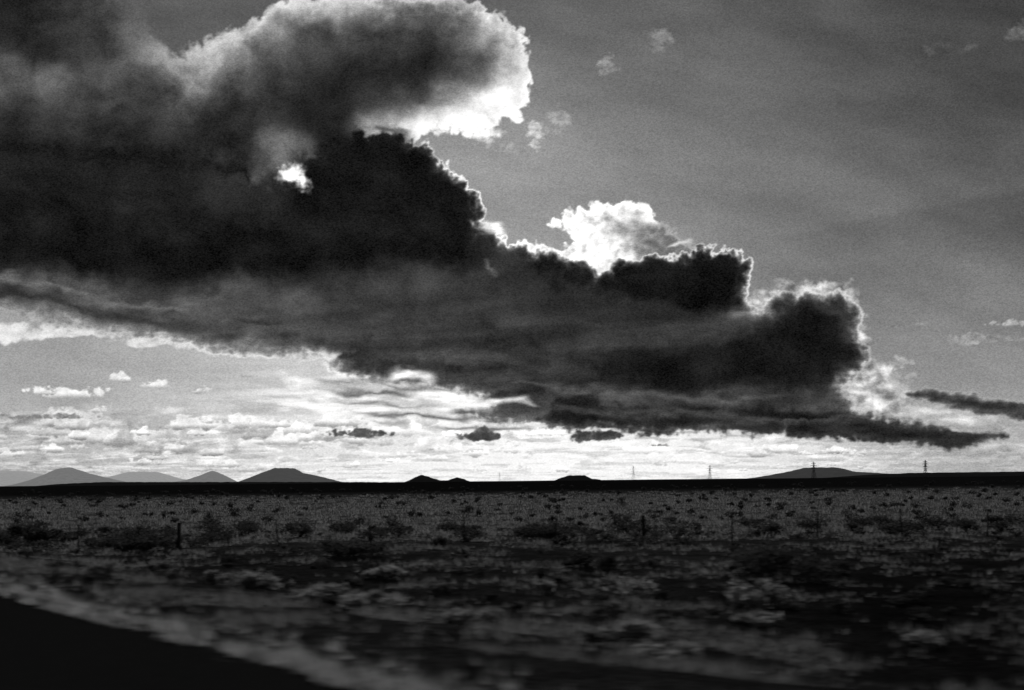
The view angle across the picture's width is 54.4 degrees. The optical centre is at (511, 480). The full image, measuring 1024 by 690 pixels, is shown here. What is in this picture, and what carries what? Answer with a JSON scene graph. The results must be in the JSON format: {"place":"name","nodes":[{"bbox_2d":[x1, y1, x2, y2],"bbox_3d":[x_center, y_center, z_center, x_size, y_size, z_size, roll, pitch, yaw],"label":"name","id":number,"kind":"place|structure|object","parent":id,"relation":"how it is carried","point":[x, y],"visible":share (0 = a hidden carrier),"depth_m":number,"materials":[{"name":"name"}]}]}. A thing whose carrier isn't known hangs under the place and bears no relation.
{"place":"outdoors","nodes":[
{"label":"outdoors","id":0,"kind":"place"},
{"bbox_2d":[0,471,43,485],"bbox_3d":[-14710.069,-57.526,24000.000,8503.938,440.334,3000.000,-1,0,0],"label":"hill","id":1,"kind":"structure","parent":0,"point":[10,477],"depth_m":23295.44,"materials":[{"name":"grey"}]},
{"bbox_2d":[7,467,124,485],"bbox_3d":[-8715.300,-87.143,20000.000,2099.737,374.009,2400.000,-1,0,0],"label":"hill","id":2,"kind":"structure","parent":0,"point":[67,475],"depth_m":19322.53,"materials":[{"name":"grey"}]},
{"bbox_2d":[107,472,184,481],"bbox_3d":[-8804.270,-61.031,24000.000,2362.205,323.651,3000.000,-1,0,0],"label":"hill","id":3,"kind":"structure","parent":0,"point":[143,477],"depth_m":23308.73,"materials":[{"name":"grey"}]},
{"bbox_2d":[0,595,358,689],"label":"road","id":4,"kind":"structure","parent":0,"point":[41,649],"depth_m":10.04,"materials":[{"name":"black asphalt"}]},
{"bbox_2d":[177,471,236,481],"bbox_3d":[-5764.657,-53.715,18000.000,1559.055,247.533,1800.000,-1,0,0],"label":"hill","id":5,"kind":"structure","parent":0,"point":[211,476],"depth_m":17565.16,"materials":[{"name":"grey"}]},
{"bbox_2d":[41,482,400,485],"bbox_3d":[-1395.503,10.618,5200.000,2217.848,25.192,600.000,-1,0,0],"label":"hill","id":6,"kind":"structure","parent":0,"point":[134,483],"depth_m":5048.71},
{"bbox_2d":[238,468,339,481],"bbox_3d":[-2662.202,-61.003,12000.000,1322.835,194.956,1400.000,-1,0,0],"label":"hill","id":7,"kind":"structure","parent":0,"point":[283,475],"depth_m":11597.66,"materials":[{"name":"grey"}]},
{"bbox_2d":[0,571,652,689],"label":"verge grass","id":8,"kind":"structure","parent":0,"point":[281,658],"depth_m":10.66,"materials":[{"name":"plant"}]},
{"bbox_2d":[406,475,469,481],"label":"hill","id":9,"kind":"structure","parent":0,"point":[421,478],"depth_m":7850.17,"materials":[{"name":"black"}]},
{"bbox_2d":[0,0,1023,481],"bbox_3d":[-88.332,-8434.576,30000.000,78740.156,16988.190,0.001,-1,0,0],"label":"sky","id":10,"kind":"structure","parent":0,"point":[468,240],"depth_m":30000.00,"materials":[{"name":"grey"}]},
{"bbox_2d":[0,476,1023,689],"bbox_3d":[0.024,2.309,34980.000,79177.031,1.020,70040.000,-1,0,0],"label":"ground","id":11,"kind":"structure","parent":0,"point":[872,636],"depth_m":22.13,"materials":[{"name":"plant"}]},
{"bbox_2d":[6,520,66,540],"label":"shrub","id":12,"kind":"object","parent":11,"relation":"on","point":[39,533],"visible":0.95,"depth_m":45.92,"materials":[{"name":"black plant"}]},
{"bbox_2d":[112,531,176,552],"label":"shrub","id":13,"kind":"object","parent":11,"relation":"on","point":[128,543],"visible":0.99,"depth_m":38.47,"materials":[{"name":"black plant"}]},
{"bbox_2d":[203,569,232,583],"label":"shrub","id":14,"kind":"object","parent":11,"relation":"on","point":[227,576],"visible":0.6,"depth_m":23.16,"materials":[{"name":"grey plant"}]},
{"bbox_2d":[234,569,282,591],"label":"shrub","id":15,"kind":"object","parent":11,"relation":"on","point":[258,581],"visible":0.98,"depth_m":20.30,"materials":[{"name":"grey plant"}]},
{"bbox_2d":[286,581,357,601],"bbox_3d":[-3.545,2.096,18.850,1.364,0.428,1.193,-1,0,44],"label":"shrub","id":16,"kind":"object","parent":11,"relation":"on","point":[321,592],"visible":0.91,"depth_m":18.66,"materials":[{"name":"grey plant"}]},
{"bbox_2d":[316,538,388,557],"bbox_3d":[-5.588,2.272,34.222,2.330,0.709,2.584,-1,0,-25],"label":"shrub","id":17,"kind":"object","parent":11,"relation":"on","point":[339,548],"visible":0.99,"depth_m":33.58,"materials":[{"name":"black plant"}]},
{"bbox_2d":[337,588,408,609],"bbox_3d":[-2.346,2.014,16.935,1.235,0.389,1.194,-1,0,0],"label":"shrub","id":18,"kind":"object","parent":11,"relation":"on","point":[350,601],"visible":0.99,"depth_m":16.69,"materials":[{"name":"grey plant"}]},
{"bbox_2d":[360,564,407,578],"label":"shrub","id":19,"kind":"object","parent":11,"relation":"on","point":[392,569],"visible":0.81,"depth_m":26.35,"materials":[{"name":"grey plant"}]},
{"bbox_2d":[441,605,504,623],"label":"shrub","id":20,"kind":"object","parent":11,"relation":"on","point":[455,615],"visible":0.96,"depth_m":15.92,"materials":[{"name":"grey plant"}]},
{"bbox_2d":[15,509,988,554],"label":"wire fence","id":21,"kind":"object","parent":11,"relation":"on","point":[179,542],"visible":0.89,"depth_m":40.43,"materials":[{"name":"black metal"}]},
{"bbox_2d":[0,486,1023,553],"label":"dry grass","id":22,"kind":"structure","parent":11,"relation":"on","point":[423,506],"depth_m":79.21,"materials":[{"name":"plant"}]},
{"bbox_2d":[0,481,1023,621],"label":"scrub brush","id":23,"kind":"object","parent":11,"relation":"on","point":[915,613],"visible":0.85,"depth_m":43.62,"materials":[{"name":"grey plant"}]},
{"bbox_2d":[508,524,562,540],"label":"shrub","id":24,"kind":"object","parent":11,"relation":"on","point":[525,531],"visible":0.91,"depth_m":42.31,"materials":[{"name":"black plant"}]},
{"bbox_2d":[538,577,555,593],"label":"shrub","id":25,"kind":"object","parent":11,"relation":"on","point":[547,586],"visible":0.99,"depth_m":23.49,"materials":[{"name":"grey plant"}]},
{"bbox_2d":[561,548,619,568],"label":"shrub","id":26,"kind":"object","parent":11,"relation":"on","point":[582,557],"visible":1,"depth_m":29.20,"materials":[{"name":"black plant"}]},
{"bbox_2d":[579,616,660,647],"bbox_3d":[1.544,2.112,13.882,1.068,0.437,0.851,-1,0,-29],"label":"shrub","id":27,"kind":"object","parent":11,"relation":"on","point":[637,628],"visible":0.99,"depth_m":13.75,"materials":[{"name":"grey plant"}]},
{"bbox_2d":[594,574,659,599],"bbox_3d":[2.540,2.366,22.445,1.460,0.566,1.241,-1,0,-24],"label":"shrub","id":28,"kind":"object","parent":11,"relation":"on","point":[611,584],"visible":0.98,"depth_m":22.28,"materials":[{"name":"grey plant"}]},
{"bbox_2d":[627,637,700,663],"bbox_3d":[1.902,2.126,12.503,0.978,0.288,0.917,-1,0,23],"label":"shrub","id":29,"kind":"object","parent":11,"relation":"on","point":[685,646],"visible":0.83,"depth_m":12.38,"materials":[{"name":"grey plant"}]},
{"bbox_2d":[724,578,788,608],"bbox_3d":[4.980,2.311,20.686,1.229,0.598,1.351,-1,0,-29],"label":"shrub","id":30,"kind":"object","parent":11,"relation":"on","point":[747,597],"visible":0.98,"depth_m":20.45,"materials":[{"name":"grey plant"}]},
{"bbox_2d":[731,608,782,627],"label":"shrub","id":31,"kind":"object","parent":11,"relation":"on","point":[754,619],"visible":1,"depth_m":17.70,"materials":[{"name":"grey plant"}]},
{"bbox_2d":[729,541,838,582],"bbox_3d":[6.831,2.027,25.155,2.649,1.087,2.098,-1,0,12],"label":"shrub","id":32,"kind":"object","parent":11,"relation":"on","point":[746,563],"visible":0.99,"depth_m":24.95,"materials":[{"name":"black plant"}]},
{"bbox_2d":[811,461,815,478],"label":"transmission tower","id":33,"kind":"structure","parent":11,"relation":"on","point":[813,471],"depth_m":2498.17,"materials":[{"name":"metal"}]},
{"bbox_2d":[900,628,947,647],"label":"shrub","id":34,"kind":"object","parent":11,"relation":"on","point":[930,638],"visible":1,"depth_m":15.39,"materials":[{"name":"grey plant"}]},
{"bbox_2d":[922,460,927,477],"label":"transmission tower","id":35,"kind":"structure","parent":11,"relation":"on","point":[925,468],"depth_m":2298.16,"materials":[{"name":"metal"}]},
{"bbox_2d":[554,475,598,480],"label":"hill","id":36,"kind":"structure","parent":0,"point":[574,477],"depth_m":7860.82,"materials":[{"name":"black"}]},
{"bbox_2d":[746,467,886,478],"bbox_3d":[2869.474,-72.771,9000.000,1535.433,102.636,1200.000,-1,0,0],"label":"hill","id":37,"kind":"structure","parent":0,"point":[821,472],"depth_m":8676.78,"materials":[{"name":"grey"}]},
{"bbox_2d":[828,471,1023,477],"bbox_3d":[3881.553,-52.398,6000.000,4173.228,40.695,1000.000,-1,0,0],"label":"hill","id":38,"kind":"structure","parent":0,"point":[956,474],"depth_m":5739.47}
]}

